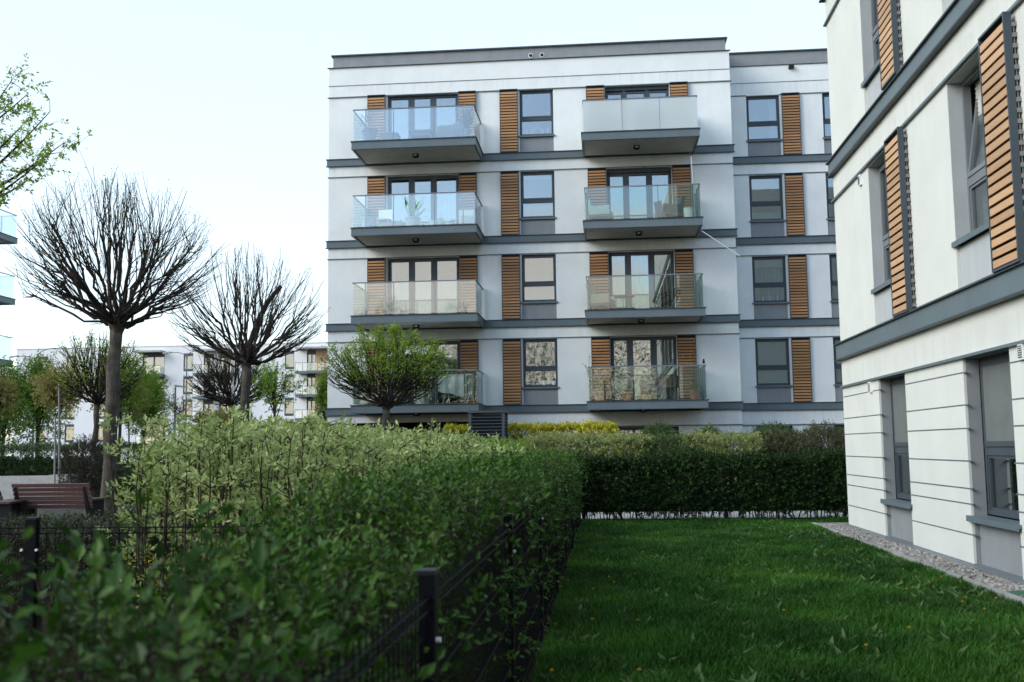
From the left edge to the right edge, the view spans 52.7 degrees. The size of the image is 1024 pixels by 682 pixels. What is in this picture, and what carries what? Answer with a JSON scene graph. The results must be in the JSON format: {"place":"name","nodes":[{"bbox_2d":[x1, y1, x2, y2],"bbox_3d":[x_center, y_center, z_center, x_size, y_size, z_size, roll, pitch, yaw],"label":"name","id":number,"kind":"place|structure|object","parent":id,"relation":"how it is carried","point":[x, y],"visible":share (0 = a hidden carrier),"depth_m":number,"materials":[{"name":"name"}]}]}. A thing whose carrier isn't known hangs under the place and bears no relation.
{"place":"outdoors","nodes":[
{"label":"outdoors","id":0,"kind":"place"},
{"bbox_2d":[0,209,18,428],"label":"apartment building","id":1,"kind":"structure","parent":0,"point":[4,300],"depth_m":48.88,"materials":[{"name":"white paint"}]},
{"bbox_2d":[11,504,150,523],"bbox_3d":[-17.013,3.842,22.584,22.000,0.020,7.500,-1,-6,5],"label":"paved court","id":2,"kind":"object","parent":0,"point":[56,510],"depth_m":23.07,"materials":[{"name":"concrete"}]},
{"bbox_2d":[0,491,35,524],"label":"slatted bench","id":3,"kind":"object","parent":2,"relation":"on","point":[7,506],"visible":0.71,"depth_m":18.83,"materials":[{"name":"brown wood"}]},
{"bbox_2d":[0,474,77,504],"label":"planter wall","id":4,"kind":"structure","parent":2,"relation":"on","point":[6,482],"depth_m":25.77,"materials":[{"name":"concrete"}]},
{"bbox_2d":[54,384,60,491],"bbox_3d":[-11.153,2.555,25.367,0.226,3.002,0.056,-1,-6,5],"label":"tree stake","id":5,"kind":"object","parent":2,"relation":"on","point":[59,424],"visible":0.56,"depth_m":25.37,"materials":[{"name":"wood"}]},
{"bbox_2d":[11,483,107,520],"bbox_3d":[-8.640,3.079,19.737,1.517,0.740,0.764,-1,-6,5],"label":"slatted bench","id":6,"kind":"object","parent":2,"relation":"on","point":[31,494],"visible":0.86,"depth_m":19.47,"materials":[{"name":"brown wood"}]},
{"bbox_2d":[55,432,103,508],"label":"burgundy shrub","id":7,"kind":"object","parent":2,"relation":"on","point":[87,471],"visible":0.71,"depth_m":23.86,"materials":[{"name":"brown plant"}]},
{"bbox_2d":[47,325,148,496],"bbox_3d":[-10.002,1.766,24.968,2.291,4.479,2.405,-1,-6,5],"label":"pollarded tree","id":8,"kind":"object","parent":2,"relation":"on","point":[97,400],"visible":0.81,"depth_m":24.86,"materials":[{"name":"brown plant"}]},
{"bbox_2d":[0,148,230,517],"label":"pollarded tree","id":9,"kind":"object","parent":2,"relation":"on","point":[118,317],"visible":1,"depth_m":20.73,"materials":[{"name":"brown plant"}]},
{"bbox_2d":[13,342,327,461],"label":"apartment building","id":10,"kind":"structure","parent":0,"point":[172,367],"depth_m":136.50,"materials":[{"name":"white paint"}]},
{"bbox_2d":[64,424,73,442],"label":"window","id":11,"kind":"structure","parent":10,"relation":"in","point":[68,431],"depth_m":137.56,"materials":[{"name":"beige glass"}]},
{"bbox_2d":[143,353,164,373],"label":"balcony door","id":12,"kind":"structure","parent":10,"relation":"in","point":[152,358],"depth_m":137.46,"materials":[{"name":"beige glass"}]},
{"bbox_2d":[183,353,192,370],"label":"window","id":13,"kind":"structure","parent":10,"relation":"in","point":[190,357],"depth_m":137.05,"materials":[{"name":"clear glass"}]},
{"bbox_2d":[307,374,315,393],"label":"balcony door","id":14,"kind":"structure","parent":10,"relation":"in","point":[310,381],"depth_m":135.23,"materials":[{"name":"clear glass"}]},
{"bbox_2d":[307,350,315,370],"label":"balcony door","id":15,"kind":"structure","parent":10,"relation":"in","point":[311,354],"depth_m":135.52,"materials":[{"name":"beige glass"}]},
{"bbox_2d":[114,544,350,616],"bbox_3d":[-1.815,1.809,7.847,2.166,0.629,1.475,-1,-6,5],"label":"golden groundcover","id":16,"kind":"object","parent":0,"point":[149,560],"visible":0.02,"depth_m":7.53,"materials":[{"name":"green plant"}]},
{"bbox_2d":[0,0,826,455],"label":"sky","id":17,"kind":"structure","parent":0,"point":[226,102],"materials":[{"name":"white"}]},
{"bbox_2d":[0,456,846,681],"bbox_3d":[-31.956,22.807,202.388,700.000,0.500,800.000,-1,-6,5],"label":"ground","id":18,"kind":"structure","parent":0,"point":[40,629],"depth_m":7.91,"materials":[{"name":"soil"}]},
{"bbox_2d":[0,369,24,420],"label":"bronze leaved tree","id":19,"kind":"object","parent":18,"relation":"on","point":[7,390],"visible":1,"depth_m":31.43,"materials":[{"name":"green plant"}]},
{"bbox_2d":[0,355,25,470],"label":"hornbeam tree","id":20,"kind":"object","parent":18,"relation":"on","point":[3,435],"visible":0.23,"depth_m":37.66,"materials":[{"name":"green plant"}]},
{"bbox_2d":[0,348,79,468],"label":"hornbeam tree","id":21,"kind":"object","parent":18,"relation":"on","point":[38,415],"visible":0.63,"depth_m":35.26,"materials":[{"name":"green plant"}]},
{"bbox_2d":[0,52,92,209],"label":"leafy tree","id":22,"kind":"object","parent":18,"relation":"on","point":[19,145],"visible":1,"depth_m":10.74,"materials":[{"name":"green plant"}]},
{"bbox_2d":[23,361,99,471],"bbox_3d":[-12.305,2.458,28.120,1.779,3.796,1.767,-6,-8,44],"label":"bronze leaved tree","id":23,"kind":"object","parent":18,"relation":"on","point":[46,386],"visible":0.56,"depth_m":27.95,"materials":[{"name":"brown plant"}]},
{"bbox_2d":[0,454,124,496],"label":"dark clipped hedge","id":24,"kind":"object","parent":18,"relation":"on","point":[40,462],"visible":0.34,"depth_m":27.11,"materials":[{"name":"green plant"}]},
{"bbox_2d":[0,439,150,491],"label":"green clipped hedge","id":25,"kind":"object","parent":18,"relation":"on","point":[22,449],"visible":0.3,"depth_m":29.18,"materials":[{"name":"green plant"}]},
{"bbox_2d":[0,510,206,624],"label":"box hedge","id":26,"kind":"object","parent":18,"relation":"on","point":[50,548],"visible":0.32,"depth_m":8.01,"materials":[{"name":"green plant"}]},
{"bbox_2d":[85,344,163,480],"bbox_3d":[-14.467,2.772,38.397,2.903,5.337,2.908,-1,-6,5],"label":"hornbeam tree","id":27,"kind":"object","parent":18,"relation":"on","point":[133,391],"visible":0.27,"depth_m":38.34,"materials":[{"name":"green plant"}]},
{"bbox_2d":[2,496,268,577],"bbox_3d":[-3.744,2.276,12.222,2.497,0.764,5.185,-1,-6,5],"label":"green hedge","id":28,"kind":"object","parent":18,"relation":"on","point":[132,511],"visible":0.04,"depth_m":11.19,"materials":[{"name":"green plant"}]},
{"bbox_2d":[122,378,154,484],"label":"bronze leaved tree","id":29,"kind":"object","parent":18,"relation":"on","point":[136,410],"visible":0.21,"depth_m":40.33,"materials":[{"name":"brown plant"}]},
{"bbox_2d":[122,364,172,439],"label":"hornbeam tree","id":30,"kind":"object","parent":18,"relation":"on","point":[151,412],"visible":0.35,"depth_m":46.46,"materials":[{"name":"green plant"}]},
{"bbox_2d":[159,387,199,442],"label":"bronze leaved tree","id":31,"kind":"object","parent":18,"relation":"on","point":[175,407],"visible":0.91,"depth_m":40.23,"materials":[{"name":"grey plant"}]},
{"bbox_2d":[190,405,238,478],"bbox_3d":[-11.413,4.009,39.972,1.998,3.110,1.941,2,-6,-24],"label":"bronze leaved tree","id":32,"kind":"object","parent":18,"relation":"on","point":[221,413],"visible":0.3,"depth_m":39.77,"materials":[{"name":"plant"}]},
{"bbox_2d":[0,517,458,681],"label":"fence","id":33,"kind":"object","parent":18,"relation":"on","point":[31,548],"visible":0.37,"depth_m":5.53,"materials":[{"name":"paint"}]},
{"bbox_2d":[184,347,277,472],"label":"pollarded tree","id":34,"kind":"object","parent":18,"relation":"on","point":[206,382],"visible":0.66,"depth_m":44.80,"materials":[{"name":"brown plant"}]},
{"bbox_2d":[166,239,330,424],"bbox_3d":[-7.098,0.740,27.919,4.581,7.062,4.440,-1,-6,5],"label":"pollarded tree","id":35,"kind":"object","parent":18,"relation":"on","point":[246,357],"visible":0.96,"depth_m":27.69,"materials":[{"name":"brown plant"}]},
{"bbox_2d":[240,353,314,427],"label":"hornbeam tree","id":36,"kind":"object","parent":18,"relation":"on","point":[270,390],"visible":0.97,"depth_m":40.90,"materials":[{"name":"green plant"}]},
{"bbox_2d":[0,441,588,681],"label":"privet hedge","id":37,"kind":"object","parent":18,"relation":"on","point":[425,516],"visible":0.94,"depth_m":2.58,"materials":[{"name":"green plant"}]},
{"bbox_2d":[95,400,539,638],"bbox_3d":[-1.421,1.693,12.027,3.238,1.740,11.469,-1,-6,5],"label":"dogwood hedge","id":38,"kind":"object","parent":18,"relation":"on","point":[252,475],"visible":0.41,"depth_m":7.22,"materials":[{"name":"green plant"}]},
{"bbox_2d":[310,366,326,421],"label":"hornbeam tree","id":39,"kind":"object","parent":18,"relation":"on","point":[322,399],"visible":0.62,"depth_m":42.71,"materials":[{"name":"green plant"}]},
{"bbox_2d":[132,435,528,511],"bbox_3d":[-3.402,2.615,19.374,7.566,1.651,1.178,-1,-6,5],"label":"clipped hedge","id":40,"kind":"object","parent":18,"relation":"on","point":[512,443],"visible":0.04,"depth_m":19.31,"materials":[{"name":"green plant"}]},
{"bbox_2d":[318,322,452,432],"bbox_3d":[-3.666,1.879,29.835,4.019,5.090,3.684,-1,-6,5],"label":"globe tree","id":41,"kind":"object","parent":18,"relation":"on","point":[396,360],"visible":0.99,"depth_m":29.66,"materials":[{"name":"green plant"}]},
{"bbox_2d":[303,468,580,681],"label":"fence","id":42,"kind":"object","parent":18,"relation":"on","point":[429,634],"visible":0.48,"depth_m":3.63,"materials":[{"name":"metal"}]},
{"bbox_2d":[467,410,508,442],"bbox_3d":[-0.617,3.002,27.477,1.010,2.270,1.010,-1,-6,5],"label":"louvred vent housing","id":43,"kind":"object","parent":18,"relation":"on","point":[491,422],"visible":0.34,"depth_m":27.12,"materials":[{"name":"black metal"}]},
{"bbox_2d":[444,418,620,480],"bbox_3d":[0.547,3.131,28.263,4.954,2.004,1.138,-1,-6,5],"label":"golden hedge","id":44,"kind":"object","parent":18,"relation":"on","point":[544,427],"visible":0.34,"depth_m":27.99,"materials":[{"name":"yellow plant"}]},
{"bbox_2d":[324,37,844,482],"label":"apartment building","id":45,"kind":"structure","parent":18,"relation":"on","point":[526,257],"depth_m":36.07,"materials":[{"name":"white paint"}]},
{"bbox_2d":[361,215,376,226],"bbox_3d":[-4.816,-3.992,34.762,0.543,0.506,0.572,-6,-8,41],"label":"flower pot","id":46,"kind":"object","parent":45,"relation":"on","point":[371,221],"visible":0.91,"depth_m":34.56,"materials":[{"name":"ceramic"}]},
{"bbox_2d":[358,105,380,140],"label":"potted plant","id":47,"kind":"object","parent":45,"relation":"on","point":[371,133],"visible":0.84,"depth_m":35.06,"materials":[{"name":"green plant"}]},
{"bbox_2d":[377,210,392,226],"bbox_3d":[-4.371,-4.117,35.346,0.480,0.863,0.500,-1,-6,5],"label":"white chair","id":48,"kind":"object","parent":45,"relation":"on","point":[384,215],"visible":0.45,"depth_m":35.54,"materials":[{"name":"plastic"}]},
{"bbox_2d":[379,132,400,139],"bbox_3d":[-4.149,-6.840,35.129,0.640,0.335,0.540,-1,-6,5],"label":"storage box","id":49,"kind":"object","parent":45,"relation":"on","point":[386,136],"visible":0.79,"depth_m":34.89,"materials":[{"name":"white plastic"}]},
{"bbox_2d":[404,197,425,225],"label":"potted plant","id":50,"kind":"object","parent":45,"relation":"on","point":[413,220],"visible":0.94,"depth_m":34.46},
{"bbox_2d":[409,129,433,138],"bbox_3d":[-3.054,-6.888,35.035,0.800,0.398,0.600,-1,-6,5],"label":"table","id":51,"kind":"object","parent":45,"relation":"on","point":[423,133],"visible":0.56,"depth_m":34.81,"materials":[{"name":"white"}]},
{"bbox_2d":[414,384,430,403],"bbox_3d":[-2.961,1.721,33.948,0.647,0.720,0.707,-1,-6,5],"label":"garden pot","id":52,"kind":"object","parent":45,"relation":"on","point":[425,400],"visible":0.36,"depth_m":33.78,"materials":[{"name":"ceramic"}]},
{"bbox_2d":[388,94,457,138],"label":"balcony door","id":53,"kind":"structure","parent":45,"relation":"in","point":[405,120],"depth_m":37.99,"materials":[{"name":"clear glass"}]},
{"bbox_2d":[388,175,458,225],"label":"balcony door","id":54,"kind":"structure","parent":45,"relation":"in","point":[446,204],"depth_m":36.73,"materials":[{"name":"clear glass"}]},
{"bbox_2d":[388,341,459,403],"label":"balcony door","id":55,"kind":"structure","parent":45,"relation":"in","point":[453,347],"depth_m":35.96,"materials":[{"name":"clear glass"}]},
{"bbox_2d":[388,257,459,314],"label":"balcony door","id":56,"kind":"structure","parent":45,"relation":"in","point":[409,297],"depth_m":36.49,"materials":[{"name":"grey glass"}]},
{"bbox_2d":[435,120,465,137],"bbox_3d":[-2.050,-7.107,35.270,1.072,0.840,0.840,-1,-6,5],"label":"covered armchair","id":57,"kind":"object","parent":45,"relation":"on","point":[451,130],"visible":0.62,"depth_m":34.87,"materials":[{"name":"white fabric"}]},
{"bbox_2d":[436,374,475,403],"bbox_3d":[-1.845,1.606,34.320,1.260,1.006,0.629,-1,-6,5],"label":"drying rack","id":58,"kind":"object","parent":45,"relation":"on","point":[453,384],"visible":0.84,"depth_m":34.09,"materials":[{"name":"fabric"}]},
{"bbox_2d":[456,107,475,136],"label":"potted plant","id":59,"kind":"object","parent":45,"relation":"on","point":[468,122],"visible":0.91,"depth_m":34.81,"materials":[{"name":"green plant"}]},
{"bbox_2d":[459,209,475,223],"bbox_3d":[-1.508,-4.078,34.901,0.520,0.620,0.525,-1,-6,5],"label":"drawer cabinet","id":60,"kind":"object","parent":45,"relation":"on","point":[469,216],"visible":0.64,"depth_m":34.66,"materials":[{"name":"white plastic"}]},
{"bbox_2d":[518,90,554,137],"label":"window","id":61,"kind":"structure","parent":45,"relation":"in","point":[536,107],"depth_m":37.63,"materials":[{"name":"clear glass"}]},
{"bbox_2d":[519,172,555,219],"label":"window","id":62,"kind":"structure","parent":45,"relation":"in","point":[537,188],"depth_m":36.24,"materials":[{"name":"clear glass"}]},
{"bbox_2d":[521,254,557,303],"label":"window","id":63,"kind":"structure","parent":45,"relation":"in","point":[538,271],"depth_m":36.02,"materials":[{"name":"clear glass"}]},
{"bbox_2d":[522,339,558,388],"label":"window","id":64,"kind":"structure","parent":45,"relation":"in","point":[540,359],"depth_m":35.74,"materials":[{"name":"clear glass"}]},
{"bbox_2d":[586,199,613,219],"bbox_3d":[2.946,-4.281,34.592,0.808,0.845,0.800,-2,-6,15],"label":"balcony armchair","id":65,"kind":"object","parent":45,"relation":"on","point":[598,212],"visible":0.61,"depth_m":34.23,"materials":[{"name":"fabric"}]},
{"bbox_2d":[585,283,615,309],"bbox_3d":[2.955,-1.410,34.405,0.824,0.993,0.850,-3,-6,20],"label":"balcony armchair","id":66,"kind":"object","parent":45,"relation":"on","point":[601,301],"visible":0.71,"depth_m":34.05,"materials":[{"name":"wicker"}]},
{"bbox_2d":[593,377,611,400],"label":"potted plant","id":67,"kind":"object","parent":45,"relation":"on","point":[599,395],"visible":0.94,"depth_m":33.27,"materials":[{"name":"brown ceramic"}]},
{"bbox_2d":[605,85,669,128],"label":"balcony door","id":68,"kind":"structure","parent":45,"relation":"in","point":[662,90],"depth_m":36.26,"materials":[{"name":"clear glass"}]},
{"bbox_2d":[607,167,671,218],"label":"balcony door","id":69,"kind":"structure","parent":45,"relation":"in","point":[625,202],"depth_m":35.95,"materials":[{"name":"clear glass"}]},
{"bbox_2d":[608,251,674,308],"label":"balcony door","id":70,"kind":"structure","parent":45,"relation":"in","point":[644,289],"depth_m":35.74,"materials":[{"name":"grey glass"}]},
{"bbox_2d":[610,336,677,400],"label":"balcony door","id":71,"kind":"structure","parent":45,"relation":"in","point":[625,351],"depth_m":35.42,"materials":[{"name":"grey glass"}]},
{"bbox_2d":[618,426,678,458],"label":"balcony door","id":72,"kind":"structure","parent":45,"relation":"in","point":[629,429],"depth_m":35.09,"materials":[{"name":"glass"}]},
{"bbox_2d":[641,379,665,399],"bbox_3d":[4.686,1.637,34.229,0.797,0.747,0.550,-1,-6,5],"label":"balcony armchair","id":73,"kind":"object","parent":45,"relation":"on","point":[652,387],"visible":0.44,"depth_m":33.97,"materials":[{"name":"fabric"}]},
{"bbox_2d":[652,287,679,307],"bbox_3d":[5.059,-1.370,33.997,0.926,0.791,0.792,-1,-6,5],"label":"wire chair","id":74,"kind":"object","parent":45,"relation":"on","point":[672,299],"visible":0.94,"depth_m":33.86,"materials":[{"name":"black metal"}]},
{"bbox_2d":[657,374,679,399],"bbox_3d":[5.112,1.528,33.636,0.757,0.847,0.642,-1,-6,5],"label":"rattan chair","id":75,"kind":"object","parent":45,"relation":"on","point":[670,381],"visible":0.91,"depth_m":33.41,"materials":[{"name":"brown wicker"}]},
{"bbox_2d":[655,196,684,217],"bbox_3d":[5.282,-4.345,34.497,0.813,0.894,0.750,1,-6,-15],"label":"balcony armchair","id":76,"kind":"object","parent":45,"relation":"on","point":[675,209],"visible":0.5,"depth_m":34.16,"materials":[{"name":"fabric"}]},
{"bbox_2d":[688,381,701,398],"bbox_3d":[5.867,1.578,33.235,0.465,0.630,0.423,-4,-7,30],"label":"terracotta pot","id":77,"kind":"object","parent":45,"relation":"on","point":[694,394],"visible":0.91,"depth_m":33.09,"materials":[{"name":"brown ceramic"}]},
{"bbox_2d":[746,96,782,141],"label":"window","id":78,"kind":"structure","parent":45,"relation":"in","point":[763,122],"depth_m":37.60,"materials":[{"name":"clear glass"}]},
{"bbox_2d":[749,175,785,222],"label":"window","id":79,"kind":"structure","parent":45,"relation":"in","point":[766,196],"depth_m":37.73,"materials":[{"name":"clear glass"}]},
{"bbox_2d":[752,256,788,303],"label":"window","id":80,"kind":"structure","parent":45,"relation":"in","point":[769,273],"depth_m":36.91,"materials":[{"name":"clear glass"}]},
{"bbox_2d":[755,339,792,386],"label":"window","id":81,"kind":"structure","parent":45,"relation":"in","point":[772,355],"depth_m":36.53,"materials":[{"name":"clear glass"}]},
{"bbox_2d":[822,94,830,138],"bbox_3d":[11.766,-8.072,37.161,1.300,1.717,0.415,-1,-6,5],"label":"window","id":82,"kind":"structure","parent":45,"relation":"in","point":[825,97],"depth_m":37.32,"materials":[{"name":"clear glass"}]},
{"bbox_2d":[826,174,834,219],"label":"window","id":83,"kind":"structure","parent":45,"relation":"in","point":[829,182],"depth_m":38.59,"materials":[{"name":"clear glass"}]},
{"bbox_2d":[829,255,838,301],"bbox_3d":[11.842,-2.208,36.557,1.300,1.717,0.415,-1,-6,5],"label":"window","id":84,"kind":"structure","parent":45,"relation":"in","point":[832,258],"depth_m":36.72,"materials":[{"name":"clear glass"}]},
{"bbox_2d":[833,337,842,385],"bbox_3d":[11.880,0.724,36.256,1.300,1.717,0.415,-1,-6,5],"label":"window","id":85,"kind":"structure","parent":45,"relation":"in","point":[837,364],"depth_m":36.32,"materials":[{"name":"clear glass"}]},
{"bbox_2d":[521,430,653,503],"bbox_3d":[1.577,2.659,21.439,2.815,1.664,1.544,-1,-6,5],"label":"clipped shrub","id":86,"kind":"object","parent":18,"relation":"on","point":[608,441],"visible":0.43,"depth_m":21.08,"materials":[{"name":"green plant"}]},
{"bbox_2d":[635,419,681,454],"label":"round shrub","id":87,"kind":"object","parent":18,"relation":"on","point":[660,428],"visible":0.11,"depth_m":24.59,"materials":[{"name":"green plant"}]},
{"bbox_2d":[637,431,698,506],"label":"clipped shrub","id":88,"kind":"object","parent":18,"relation":"on","point":[669,443],"visible":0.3,"depth_m":20.92,"materials":[{"name":"green plant"}]},
{"bbox_2d":[570,445,847,518],"bbox_3d":[3.752,2.430,17.610,5.656,1.334,0.897,-1,-6,5],"label":"privet hedge","id":89,"kind":"object","parent":18,"relation":"on","point":[692,460],"visible":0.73,"depth_m":17.49,"materials":[{"name":"green plant"}]},
{"bbox_2d":[693,423,734,481],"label":"round shrub","id":90,"kind":"object","parent":18,"relation":"on","point":[704,430],"visible":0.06,"depth_m":24.47,"materials":[{"name":"green plant"}]},
{"bbox_2d":[581,466,847,519],"bbox_3d":[3.673,2.574,17.371,4.996,0.942,0.046,-1,-6,5],"label":"fence","id":91,"kind":"object","parent":18,"relation":"on","point":[725,504],"visible":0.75,"depth_m":17.41,"materials":[{"name":"metal"}]},
{"bbox_2d":[678,428,766,508],"bbox_3d":[4.278,2.587,21.226,1.824,1.696,1.570,-1,-6,5],"label":"clipped shrub","id":92,"kind":"object","parent":18,"relation":"on","point":[750,442],"visible":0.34,"depth_m":20.82,"materials":[{"name":"green plant"}]},
{"bbox_2d":[739,420,797,471],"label":"round shrub","id":93,"kind":"object","parent":18,"relation":"on","point":[764,429],"visible":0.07,"depth_m":22.77,"materials":[{"name":"green plant"}]},
{"bbox_2d":[751,427,826,501],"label":"round shrub","id":94,"kind":"object","parent":18,"relation":"on","point":[797,442],"visible":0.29,"depth_m":21.39,"materials":[{"name":"green plant"}]},
{"bbox_2d":[794,419,844,502],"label":"round shrub","id":95,"kind":"object","parent":18,"relation":"on","point":[825,433],"visible":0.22,"depth_m":22.11,"materials":[{"name":"green plant"}]},
{"bbox_2d":[810,522,1023,604],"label":"kerb","id":96,"kind":"structure","parent":18,"relation":"on","point":[996,590],"depth_m":10.06,"materials":[{"name":"concrete"}]},
{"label":"gravel bed","id":97,"kind":"structure","parent":18,"relation":"on","visible":0},
{"bbox_2d":[821,524,1023,597],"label":"gravel","id":98,"kind":"structure","parent":97,"relation":"on","point":[999,582],"depth_m":10.96,"materials":[{"name":"grey gravel"}]},
{"bbox_2d":[581,511,847,519],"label":"path","id":99,"kind":"structure","parent":0,"point":[735,514],"depth_m":18.58,"materials":[{"name":"grey gravel"}]},
{"bbox_2d":[525,515,1023,681],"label":"lawn","id":100,"kind":"structure","parent":0,"point":[736,647],"depth_m":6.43,"materials":[{"name":"plant"}]},
{"bbox_2d":[819,0,1023,584],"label":"apartment building","id":101,"kind":"structure","parent":0,"point":[925,163],"depth_m":11.78,"materials":[{"name":"beige paint"}]},
{"bbox_2d":[861,0,879,88],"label":"window","id":102,"kind":"structure","parent":101,"relation":"in","point":[873,5],"depth_m":14.61,"materials":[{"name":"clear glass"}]},
{"bbox_2d":[871,161,890,293],"bbox_3d":[5.062,-1.613,13.807,0.260,1.795,1.360,-1,-6,5],"label":"window","id":103,"kind":"structure","parent":101,"relation":"in","point":[882,181],"depth_m":14.33,"materials":[{"name":"clear glass"}]},
{"bbox_2d":[880,369,987,508],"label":"window","id":104,"kind":"structure","parent":101,"relation":"in","point":[898,392],"depth_m":13.86,"materials":[{"name":"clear glass"}]},
{"bbox_2d":[951,66,988,248],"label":"window","id":105,"kind":"structure","parent":101,"relation":"in","point":[970,87],"depth_m":10.98,"materials":[{"name":"clear glass"}]},
{"bbox_2d":[966,352,1021,531],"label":"window","id":106,"kind":"structure","parent":101,"relation":"in","point":[995,376],"depth_m":10.50,"materials":[{"name":"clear glass"}]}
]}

